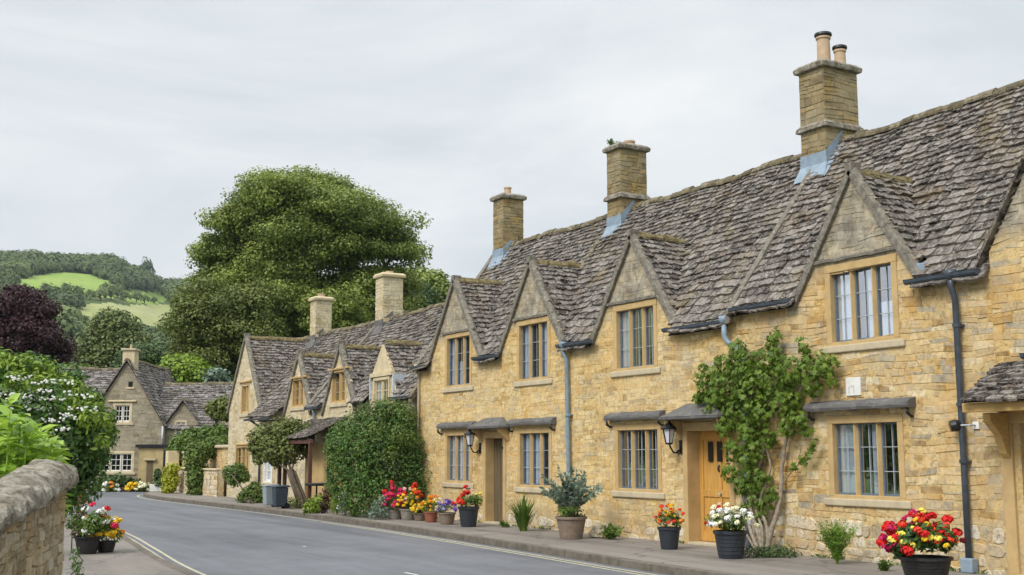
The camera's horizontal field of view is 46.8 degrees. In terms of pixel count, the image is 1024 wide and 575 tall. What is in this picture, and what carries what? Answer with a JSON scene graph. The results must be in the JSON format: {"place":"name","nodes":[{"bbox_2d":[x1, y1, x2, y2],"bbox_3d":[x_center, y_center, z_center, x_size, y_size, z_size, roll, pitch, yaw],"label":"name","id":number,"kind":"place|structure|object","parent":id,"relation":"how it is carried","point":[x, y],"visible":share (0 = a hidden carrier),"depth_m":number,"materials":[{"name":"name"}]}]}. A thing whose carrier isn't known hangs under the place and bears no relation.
{"place":"outdoors","nodes":[
{"label":"outdoors","id":0,"kind":"place"},
{"bbox_2d":[7,270,174,395],"bbox_3d":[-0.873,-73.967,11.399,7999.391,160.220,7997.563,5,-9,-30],"label":"ground","id":1,"kind":"structure","parent":0,"point":[149,313],"depth_m":653.34,"materials":[{"name":"green plant"}]},
{"bbox_2d":[0,393,73,514],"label":"laurel bush","id":2,"kind":"object","parent":1,"relation":"on","point":[21,444],"visible":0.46,"depth_m":8.85,"materials":[{"name":"green plant"}]},
{"bbox_2d":[0,282,79,406],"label":"copper beech","id":3,"kind":"object","parent":1,"relation":"on","point":[28,321],"visible":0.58,"depth_m":80.98,"materials":[{"name":"purple plant"}]},
{"bbox_2d":[39,283,55,294],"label":"hillside tree","id":4,"kind":"object","parent":1,"relation":"on","point":[48,287],"visible":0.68,"depth_m":555.24,"materials":[{"name":"green plant"}]},
{"bbox_2d":[52,285,67,293],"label":"hillside tree","id":5,"kind":"object","parent":1,"relation":"on","point":[58,290],"visible":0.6,"depth_m":555.28,"materials":[{"name":"green plant"}]},
{"bbox_2d":[0,346,120,517],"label":"flowering bush","id":6,"kind":"object","parent":1,"relation":"on","point":[72,401],"visible":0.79,"depth_m":13.71,"materials":[{"name":"green plant"}]},
{"bbox_2d":[61,282,74,293],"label":"hillside tree","id":7,"kind":"object","parent":1,"relation":"on","point":[68,287],"visible":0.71,"depth_m":583.93,"materials":[{"name":"green plant"}]},
{"bbox_2d":[56,313,83,338],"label":"hillside tree","id":8,"kind":"object","parent":1,"relation":"on","point":[72,327],"visible":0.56,"depth_m":384.20,"materials":[{"name":"green plant"}]},
{"bbox_2d":[55,362,90,367],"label":"green tree","id":9,"kind":"object","parent":1,"relation":"on","point":[72,365],"depth_m":71.73,"materials":[{"name":"green plant"}]},
{"bbox_2d":[58,304,89,324],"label":"hillside tree","id":10,"kind":"object","parent":1,"relation":"on","point":[78,315],"visible":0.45,"depth_m":407.95,"materials":[{"name":"green plant"}]},
{"bbox_2d":[0,249,199,345],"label":"woodland","id":11,"kind":"object","parent":1,"relation":"on","point":[16,265],"visible":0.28,"depth_m":744.74,"materials":[{"name":"green plant"}]},
{"bbox_2d":[94,288,108,300],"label":"hillside tree","id":12,"kind":"object","parent":1,"relation":"on","point":[100,292],"visible":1,"depth_m":588.14,"materials":[{"name":"green plant"}]},
{"bbox_2d":[102,283,121,299],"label":"hillside tree","id":13,"kind":"object","parent":1,"relation":"on","point":[109,289],"visible":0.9,"depth_m":600.03,"materials":[{"name":"green plant"}]},
{"bbox_2d":[69,306,155,367],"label":"grey green tree","id":14,"kind":"object","parent":1,"relation":"on","point":[106,336],"visible":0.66,"depth_m":108.51,"materials":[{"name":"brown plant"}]},
{"bbox_2d":[130,289,143,301],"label":"hillside tree","id":15,"kind":"object","parent":1,"relation":"on","point":[136,295],"visible":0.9,"depth_m":644.96,"materials":[{"name":"green plant"}]},
{"bbox_2d":[109,339,174,367],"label":"dark evergreen tree","id":16,"kind":"object","parent":1,"relation":"on","point":[152,353],"visible":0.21,"depth_m":90.49,"materials":[{"name":"green plant"}]},
{"bbox_2d":[140,256,155,272],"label":"hillside tree","id":17,"kind":"object","parent":1,"relation":"on","point":[147,264],"visible":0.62,"depth_m":939.46,"materials":[{"name":"green plant"}]},
{"bbox_2d":[156,352,226,382],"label":"lime green tree","id":18,"kind":"object","parent":1,"relation":"on","point":[186,368],"visible":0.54,"depth_m":64.78,"materials":[{"name":"green plant"}]},
{"bbox_2d":[166,422,228,465],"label":"hedge","id":19,"kind":"object","parent":1,"relation":"on","point":[178,441],"visible":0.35,"depth_m":52.73,"materials":[{"name":"green plant"}]},
{"bbox_2d":[198,365,231,382],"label":"silvery shrub tree","id":20,"kind":"object","parent":1,"relation":"on","point":[217,374],"visible":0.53,"depth_m":64.46,"materials":[{"name":"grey plant"}]},
{"bbox_2d":[204,393,229,422],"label":"tree","id":21,"kind":"object","parent":1,"relation":"on","point":[217,408],"visible":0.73,"depth_m":53.52,"materials":[{"name":"green plant"}]},
{"bbox_2d":[154,275,296,381],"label":"olive green tree","id":22,"kind":"object","parent":1,"relation":"on","point":[214,325],"visible":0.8,"depth_m":68.59,"materials":[{"name":"green plant"}]},
{"bbox_2d":[174,164,433,337],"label":"oak tree","id":23,"kind":"object","parent":1,"relation":"on","point":[307,227],"visible":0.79,"depth_m":74.19,"materials":[{"name":"green plant"}]},
{"bbox_2d":[372,276,443,308],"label":"dark tree","id":24,"kind":"object","parent":1,"relation":"on","point":[429,294],"visible":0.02,"depth_m":83.29,"materials":[{"name":"green plant"}]},
{"bbox_2d":[405,261,450,303],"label":"green tree","id":25,"kind":"object","parent":1,"relation":"on","point":[440,281],"visible":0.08,"depth_m":91.61,"materials":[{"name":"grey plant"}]},
{"bbox_2d":[23,344,175,490],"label":"house","id":26,"kind":"structure","parent":0,"point":[133,386],"depth_m":57.37,"materials":[{"name":"grey stone"}]},
{"bbox_2d":[98,451,135,474],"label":"window","id":27,"kind":"structure","parent":26,"relation":"in","point":[122,461],"depth_m":57.03,"materials":[{"name":"stone"}]},
{"bbox_2d":[112,403,133,424],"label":"window","id":28,"kind":"structure","parent":26,"relation":"in","point":[124,412],"depth_m":57.36,"materials":[{"name":"stone"}]},
{"bbox_2d":[146,461,152,483],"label":"niche door","id":29,"kind":"structure","parent":26,"relation":"in","point":[149,470],"depth_m":56.68,"materials":[{"name":"brown wood"}]},
{"bbox_2d":[62,518,185,574],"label":"pavement","id":30,"kind":"structure","parent":0,"point":[124,557],"depth_m":17.65,"materials":[{"name":"grey concrete"}]},
{"bbox_2d":[0,458,79,574],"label":"roadside wall","id":31,"kind":"structure","parent":30,"relation":"on","point":[33,497],"depth_m":6.99,"materials":[{"name":"stone"}]},
{"bbox_2d":[69,547,83,574],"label":"ivy patch","id":32,"kind":"object","parent":30,"relation":"on","point":[78,568],"visible":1,"depth_m":15.15,"materials":[{"name":"green plant"}]},
{"bbox_2d":[70,492,87,550],"bbox_3d":[-7.149,3.861,19.585,0.301,1.023,0.448,5,-9,-30],"label":"rust leaved plant","id":33,"kind":"object","parent":30,"relation":"on","point":[73,534],"visible":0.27,"depth_m":19.58,"materials":[{"name":"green plant"}]},
{"bbox_2d":[65,502,118,553],"bbox_3d":[-6.863,3.900,19.243,0.912,0.837,0.821,5,-9,-30],"label":"flower pot","id":34,"kind":"object","parent":30,"relation":"on","point":[91,523],"visible":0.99,"depth_m":19.13,"materials":[{"name":"plastic"}]},
{"bbox_2d":[87,516,124,552],"bbox_3d":[-6.684,4.054,19.563,0.545,0.621,0.619,-6,-10,36],"label":"flower pot","id":35,"kind":"object","parent":30,"relation":"on","point":[106,545],"visible":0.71,"depth_m":19.44,"materials":[{"name":"plastic"}]},
{"bbox_2d":[67,491,667,574],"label":"road","id":36,"kind":"structure","parent":0,"point":[208,540],"depth_m":22.09,"materials":[{"name":"grey asphalt"}]},
{"bbox_2d":[99,481,121,491],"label":"flowers","id":37,"kind":"object","parent":36,"relation":"on","point":[112,486],"visible":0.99,"depth_m":55.73,"materials":[{"name":"white plant"}]},
{"bbox_2d":[93,472,140,487],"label":"shrub","id":38,"kind":"object","parent":36,"relation":"on","point":[121,480],"visible":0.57,"depth_m":56.13,"materials":[{"name":"green plant"}]},
{"bbox_2d":[66,517,197,574],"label":"kerb","id":39,"kind":"structure","parent":36,"relation":"on","point":[153,555],"depth_m":18.45,"materials":[{"name":"stone"}]},
{"bbox_2d":[124,482,140,491],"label":"flower pot","id":40,"kind":"object","parent":36,"relation":"on","point":[129,486],"visible":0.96,"depth_m":55.55,"materials":[{"name":"yellow plant"}]},
{"bbox_2d":[134,481,150,491],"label":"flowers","id":41,"kind":"object","parent":36,"relation":"on","point":[143,487],"visible":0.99,"depth_m":55.61,"materials":[{"name":"white plant"}]},
{"bbox_2d":[149,468,164,490],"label":"trough","id":42,"kind":"object","parent":36,"relation":"on","point":[157,484],"visible":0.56,"depth_m":55.46,"materials":[{"name":"white paint"}]},
{"bbox_2d":[125,532,205,574],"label":"road marking","id":43,"kind":"object","parent":36,"relation":"on","point":[171,558],"visible":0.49,"depth_m":20.07,"materials":[{"name":"beige paint"}]},
{"bbox_2d":[160,382,232,447],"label":"house","id":44,"kind":"structure","parent":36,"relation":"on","point":[183,404],"depth_m":58.79,"materials":[{"name":"grey stone"}]},
{"bbox_2d":[174,420,186,434],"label":"window","id":45,"kind":"structure","parent":44,"relation":"in","point":[176,431],"depth_m":57.54,"materials":[{"name":"stone"}]},
{"bbox_2d":[137,494,654,574],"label":"road marking","id":46,"kind":"object","parent":36,"relation":"on","point":[447,540],"visible":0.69,"depth_m":22.78,"materials":[{"name":"beige paint"}]},
{"bbox_2d":[143,491,740,574],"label":"kerb","id":47,"kind":"structure","parent":36,"relation":"on","point":[662,568],"depth_m":22.39,"materials":[{"name":"stone"}]},
{"bbox_2d":[321,522,642,574],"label":"road marking","id":48,"kind":"object","parent":36,"relation":"on","point":[498,550],"visible":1,"depth_m":21.01,"materials":[{"name":"beige paint"}]},
{"bbox_2d":[0,0,1023,283],"label":"sky","id":49,"kind":"structure","parent":0,"point":[121,121],"materials":[{"name":"white"}]},
{"bbox_2d":[147,491,988,574],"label":"pavement","id":50,"kind":"structure","parent":0,"point":[697,556],"depth_m":19.68,"materials":[{"name":"grey concrete"}]},
{"bbox_2d":[159,462,180,492],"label":"yellow shrub","id":51,"kind":"object","parent":50,"relation":"on","point":[170,481],"visible":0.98,"depth_m":49.79,"materials":[{"name":"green plant"}]},
{"bbox_2d":[165,445,227,496],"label":"garden wall","id":52,"kind":"structure","parent":50,"relation":"on","point":[214,484],"depth_m":47.26,"materials":[{"name":"beige stone"}]},
{"bbox_2d":[181,435,227,494],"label":"hedge","id":53,"kind":"object","parent":50,"relation":"on","point":[197,454],"visible":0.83,"depth_m":47.66,"materials":[{"name":"green plant"}]},
{"bbox_2d":[221,461,250,502],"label":"tree","id":54,"kind":"object","parent":50,"relation":"on","point":[239,472],"visible":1,"depth_m":42.32,"materials":[{"name":"green plant"}]},
{"bbox_2d":[233,481,263,503],"bbox_3d":[-8.539,6.916,39.705,1.078,0.860,1.578,6,-10,-38],"label":"grassy shrub","id":55,"kind":"object","parent":50,"relation":"on","point":[253,492],"visible":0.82,"depth_m":39.73,"materials":[{"name":"green plant"}]},
{"bbox_2d":[262,484,278,506],"bbox_3d":[-7.449,6.435,36.617,0.516,0.699,0.388,5,-9,-30],"label":"wheeled bin","id":56,"kind":"object","parent":50,"relation":"on","point":[267,494],"visible":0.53,"depth_m":36.43,"materials":[{"name":"grey plastic"}]},
{"bbox_2d":[246,415,314,508],"bbox_3d":[-7.016,5.409,36.887,2.503,2.917,1.696,-3,-9,22],"label":"tree","id":57,"kind":"object","parent":50,"relation":"on","point":[264,444],"visible":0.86,"depth_m":36.69,"materials":[{"name":"green plant"}]},
{"bbox_2d":[271,485,290,508],"bbox_3d":[-6.946,6.289,35.586,0.516,0.699,0.388,5,-9,-30],"label":"wheeled bin","id":58,"kind":"object","parent":50,"relation":"on","point":[279,495],"visible":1,"depth_m":35.44,"materials":[{"name":"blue plastic"}]},
{"bbox_2d":[287,497,302,508],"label":"green shrub","id":59,"kind":"object","parent":50,"relation":"on","point":[293,503],"visible":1,"depth_m":35.56,"materials":[{"name":"green plant"}]},
{"bbox_2d":[226,294,374,502],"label":"cottage","id":60,"kind":"structure","parent":50,"relation":"on","point":[275,377],"depth_m":43.84,"materials":[{"name":"beige stone"}]},
{"bbox_2d":[235,444,249,470],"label":"window","id":61,"kind":"structure","parent":60,"relation":"in","point":[242,455],"depth_m":44.70,"materials":[{"name":"stone"}]},
{"bbox_2d":[239,382,249,416],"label":"window","id":62,"kind":"structure","parent":60,"relation":"in","point":[245,390],"depth_m":44.91,"materials":[{"name":"stone"}]},
{"bbox_2d":[262,453,272,484],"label":"window","id":63,"kind":"structure","parent":60,"relation":"in","point":[267,472],"depth_m":42.09,"materials":[{"name":"white glass"}]},
{"bbox_2d":[290,376,322,410],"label":"window","id":64,"kind":"structure","parent":60,"relation":"in","point":[298,395],"depth_m":39.86,"materials":[{"name":"stone"}]},
{"bbox_2d":[301,494,325,514],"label":"hosta","id":65,"kind":"object","parent":50,"relation":"on","point":[313,506],"visible":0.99,"depth_m":32.58,"materials":[{"name":"green plant"}]},
{"bbox_2d":[317,488,332,512],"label":"dark leaved shrub","id":66,"kind":"object","parent":50,"relation":"on","point":[324,508],"visible":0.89,"depth_m":32.62,"materials":[{"name":"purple plant"}]},
{"bbox_2d":[328,488,341,513],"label":"light green shrub","id":67,"kind":"object","parent":50,"relation":"on","point":[333,510],"visible":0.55,"depth_m":31.86,"materials":[{"name":"green plant"}]},
{"bbox_2d":[277,271,444,510],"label":"cottage","id":68,"kind":"structure","parent":50,"relation":"on","point":[381,357],"depth_m":36.20,"materials":[{"name":"beige stone"}]},
{"bbox_2d":[329,367,366,407],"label":"window","id":69,"kind":"structure","parent":68,"relation":"in","point":[338,384],"depth_m":36.64,"materials":[{"name":"stone"}]},
{"bbox_2d":[373,376,390,414],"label":"window","id":70,"kind":"structure","parent":68,"relation":"in","point":[381,385],"depth_m":33.76,"materials":[{"name":"stone"}]},
{"bbox_2d":[321,396,431,517],"bbox_3d":[-3.496,4.449,31.129,2.906,3.256,2.387,5,-9,-30],"label":"evergreen bush","id":71,"kind":"object","parent":50,"relation":"on","point":[370,479],"visible":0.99,"depth_m":30.73,"materials":[{"name":"green plant"}]},
{"bbox_2d":[366,495,390,519],"bbox_3d":[-3.302,5.490,29.561,0.626,0.624,0.515,-3,-8,18],"label":"variegated shrub","id":72,"kind":"object","parent":50,"relation":"on","point":[375,512],"visible":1,"depth_m":29.51,"materials":[{"name":"grey plant"}]},
{"bbox_2d":[382,480,407,518],"bbox_3d":[-2.945,5.320,29.715,0.721,0.965,0.781,5,-9,-30],"label":"flower pot","id":73,"kind":"object","parent":50,"relation":"on","point":[394,514],"visible":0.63,"depth_m":29.61,"materials":[{"name":"grey stone"}]},
{"bbox_2d":[396,482,423,519],"bbox_3d":[-2.498,5.287,29.353,0.623,0.928,0.717,-5,-10,34],"label":"flower pot","id":74,"kind":"object","parent":50,"relation":"on","point":[411,498],"visible":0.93,"depth_m":29.20,"materials":[{"name":"grey stone"}]},
{"bbox_2d":[409,503,431,520],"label":"flower pot","id":75,"kind":"object","parent":50,"relation":"on","point":[419,516],"visible":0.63,"depth_m":28.84,"materials":[{"name":"beige ceramic"}]},
{"bbox_2d":[417,494,441,521],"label":"flower pot","id":76,"kind":"object","parent":50,"relation":"on","point":[429,503],"visible":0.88,"depth_m":28.23,"materials":[{"name":"ceramic"}]},
{"bbox_2d":[435,499,458,524],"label":"flower pot","id":77,"kind":"object","parent":50,"relation":"on","point":[446,518],"visible":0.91,"depth_m":27.30,"materials":[{"name":"beige ceramic"}]},
{"bbox_2d":[451,485,482,526],"bbox_3d":[-0.984,4.892,26.556,0.700,0.925,0.691,-2,-8,12],"label":"flower pot","id":78,"kind":"object","parent":50,"relation":"on","point":[468,514],"visible":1,"depth_m":26.41,"materials":[{"name":"plastic"}]},
{"bbox_2d":[504,491,538,530],"bbox_3d":[0.265,4.724,25.100,0.959,0.861,1.018,2,-8,-13],"label":"grass tuft","id":79,"kind":"object","parent":50,"relation":"on","point":[522,516],"visible":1,"depth_m":24.91,"materials":[{"name":"green plant"}]},
{"bbox_2d":[409,187,662,529],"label":"cottage","id":80,"kind":"structure","parent":50,"relation":"on","point":[493,365],"depth_m":28.04,"materials":[{"name":"stone"}]},
{"bbox_2d":[442,330,473,392],"bbox_3d":[-1.080,1.893,29.914,0.708,1.491,1.660,5,-9,-30],"label":"window","id":81,"kind":"structure","parent":80,"relation":"in","point":[458,346],"depth_m":29.93,"materials":[{"name":"stone"}]},
{"bbox_2d":[442,430,473,487],"bbox_3d":[-1.266,4.261,29.417,0.228,1.401,1.650,5,-9,-30],"label":"window","id":82,"kind":"structure","parent":80,"relation":"in","point":[458,456],"depth_m":29.55,"materials":[{"name":"stone"}]},
{"bbox_2d":[464,429,480,453],"bbox_3d":[-0.946,3.649,28.370,0.437,0.690,0.299,5,-9,-30],"label":"wall lantern","id":83,"kind":"object","parent":80,"relation":"attached to","point":[469,434],"depth_m":28.28,"materials":[{"name":"black paint"}]},
{"bbox_2d":[494,438,502,520],"bbox_3d":[-0.197,4.525,27.858,0.064,1.938,0.830,5,-9,-30],"label":"door","id":84,"kind":"structure","parent":80,"relation":"in","point":[498,443],"depth_m":28.01,"materials":[{"name":"brown wood"}]},
{"bbox_2d":[514,316,552,386],"bbox_3d":[0.747,1.468,26.777,0.708,1.511,1.650,5,-9,-30],"label":"window","id":85,"kind":"structure","parent":80,"relation":"in","point":[533,335],"depth_m":26.82,"materials":[{"name":"stone"}]},
{"bbox_2d":[514,427,552,492],"bbox_3d":[0.767,3.849,26.405,0.708,1.431,1.670,5,-9,-30],"label":"window","id":86,"kind":"structure","parent":80,"relation":"in","point":[534,445],"depth_m":26.43,"materials":[{"name":"stone"}]},
{"bbox_2d":[539,466,603,538],"bbox_3d":[1.158,4.122,22.826,1.285,1.403,1.291,5,-9,-30],"label":"flower pot","id":87,"kind":"object","parent":50,"relation":"on","point":[568,499],"visible":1,"depth_m":22.62,"materials":[{"name":"beige ceramic"}]},
{"bbox_2d":[587,525,604,536],"bbox_3d":[1.672,4.724,22.964,0.289,0.211,0.503,5,-9,-30],"label":"boulder","id":88,"kind":"object","parent":50,"relation":"on","point":[594,531],"visible":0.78,"depth_m":22.90,"materials":[{"name":"stone"}]},
{"bbox_2d":[598,522,623,538],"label":"weed","id":89,"kind":"object","parent":50,"relation":"on","point":[610,531],"visible":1,"depth_m":22.47,"materials":[{"name":"green plant"}]},
{"bbox_2d":[653,503,684,549],"bbox_3d":[2.670,4.071,20.217,0.535,0.772,0.522,5,-9,-30],"label":"flower pot","id":90,"kind":"object","parent":50,"relation":"on","point":[669,537],"visible":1,"depth_m":20.08,"materials":[{"name":"plastic"}]},
{"bbox_2d":[555,140,801,547],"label":"cottage","id":91,"kind":"structure","parent":50,"relation":"on","point":[653,331],"depth_m":23.11,"materials":[{"name":"stone"}]},
{"bbox_2d":[610,298,660,377],"bbox_3d":[2.479,1.014,23.327,0.228,1.441,1.650,5,-9,-30],"label":"window","id":92,"kind":"structure","parent":91,"relation":"in","point":[635,345],"depth_m":23.41,"materials":[{"name":"stone"}]},
{"bbox_2d":[611,423,665,498],"bbox_3d":[2.497,3.356,22.964,0.228,1.421,1.720,5,-9,-30],"label":"window","id":93,"kind":"structure","parent":91,"relation":"in","point":[638,449],"depth_m":23.04,"materials":[{"name":"stone"}]},
{"bbox_2d":[661,421,682,454],"bbox_3d":[2.931,2.726,21.719,0.437,0.690,0.299,5,-9,-30],"label":"wall lantern","id":94,"kind":"object","parent":91,"relation":"attached to","point":[669,428],"depth_m":21.63,"materials":[{"name":"black paint"}]},
{"bbox_2d":[699,431,729,541],"bbox_3d":[3.729,3.557,21.176,0.136,1.978,1.150,5,-9,-30],"label":"door","id":95,"kind":"structure","parent":91,"relation":"in","point":[714,490],"depth_m":21.42,"materials":[{"name":"brown wood"}]},
{"bbox_2d":[437,516,986,573],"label":"wall foot weeds","id":96,"kind":"object","parent":50,"relation":"on","point":[823,556],"depth_m":18.47,"materials":[{"name":"green plant"}]},
{"bbox_2d":[704,502,759,558],"bbox_3d":[3.393,3.776,18.467,0.904,0.863,0.842,5,-9,-30],"label":"flower pot","id":97,"kind":"object","parent":50,"relation":"on","point":[730,544],"visible":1,"depth_m":18.26,"materials":[{"name":"plastic"}]},
{"bbox_2d":[691,326,840,551],"bbox_3d":[4.134,2.496,19.628,0.624,3.710,3.566,5,-9,-30],"label":"climbing vine","id":98,"kind":"object","parent":50,"relation":"on","point":[736,399],"visible":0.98,"depth_m":19.59,"materials":[{"name":"green plant"}]},
{"bbox_2d":[743,543,798,557],"bbox_3d":[4.034,4.133,18.554,0.958,0.262,0.367,0,-8,0],"label":"ground cover plant","id":99,"kind":"object","parent":50,"relation":"on","point":[778,553],"visible":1,"depth_m":18.49,"materials":[{"name":"green plant"}]},
{"bbox_2d":[814,518,859,563],"bbox_3d":[4.789,3.727,17.434,0.635,0.680,0.572,5,-9,-30],"label":"feathery plant","id":100,"kind":"object","parent":50,"relation":"on","point":[834,538],"visible":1,"depth_m":17.39,"materials":[{"name":"green plant"}]},
{"bbox_2d":[724,31,1023,574],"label":"cottage","id":101,"kind":"structure","parent":50,"relation":"on","point":[870,274],"depth_m":18.23,"materials":[{"name":"stone"}]},
{"bbox_2d":[845,377,861,395],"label":"alarm box","id":102,"kind":"structure","parent":101,"relation":"attached to","point":[853,386],"depth_m":18.20,"materials":[{"name":"white paint"}]},
{"bbox_2d":[822,253,905,353],"bbox_3d":[5.434,0.276,18.262,0.228,1.401,1.670,5,-9,-30],"label":"window","id":103,"kind":"structure","parent":101,"relation":"in","point":[861,304],"depth_m":18.30,"materials":[{"name":"stone"}]},
{"bbox_2d":[824,413,911,508],"bbox_3d":[5.412,2.628,17.968,0.228,1.381,1.720,5,-9,-30],"label":"window","id":104,"kind":"structure","parent":101,"relation":"in","point":[866,454],"depth_m":18.00,"materials":[{"name":"stone"}]},
{"bbox_2d":[948,419,979,431],"bbox_3d":[6.227,1.901,16.316,0.422,0.172,0.176,-5,-10,32],"label":"security camera","id":105,"kind":"object","parent":101,"relation":"attached to","point":[955,425],"visible":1,"depth_m":16.31,"materials":[{"name":"black paint"}]},
{"bbox_2d":[877,559,893,570],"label":"weed","id":106,"kind":"object","parent":50,"relation":"on","point":[883,565],"visible":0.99,"depth_m":16.37,"materials":[{"name":"green plant"}]},
{"bbox_2d":[876,507,965,574],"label":"flower pot","id":107,"kind":"object","parent":50,"relation":"on","point":[920,532],"visible":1,"depth_m":14.61,"materials":[{"name":"plastic"}]},
{"bbox_2d":[960,156,1023,574],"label":"cottage","id":108,"kind":"structure","parent":50,"relation":"on","point":[999,387],"depth_m":15.76,"materials":[{"name":"stone"}]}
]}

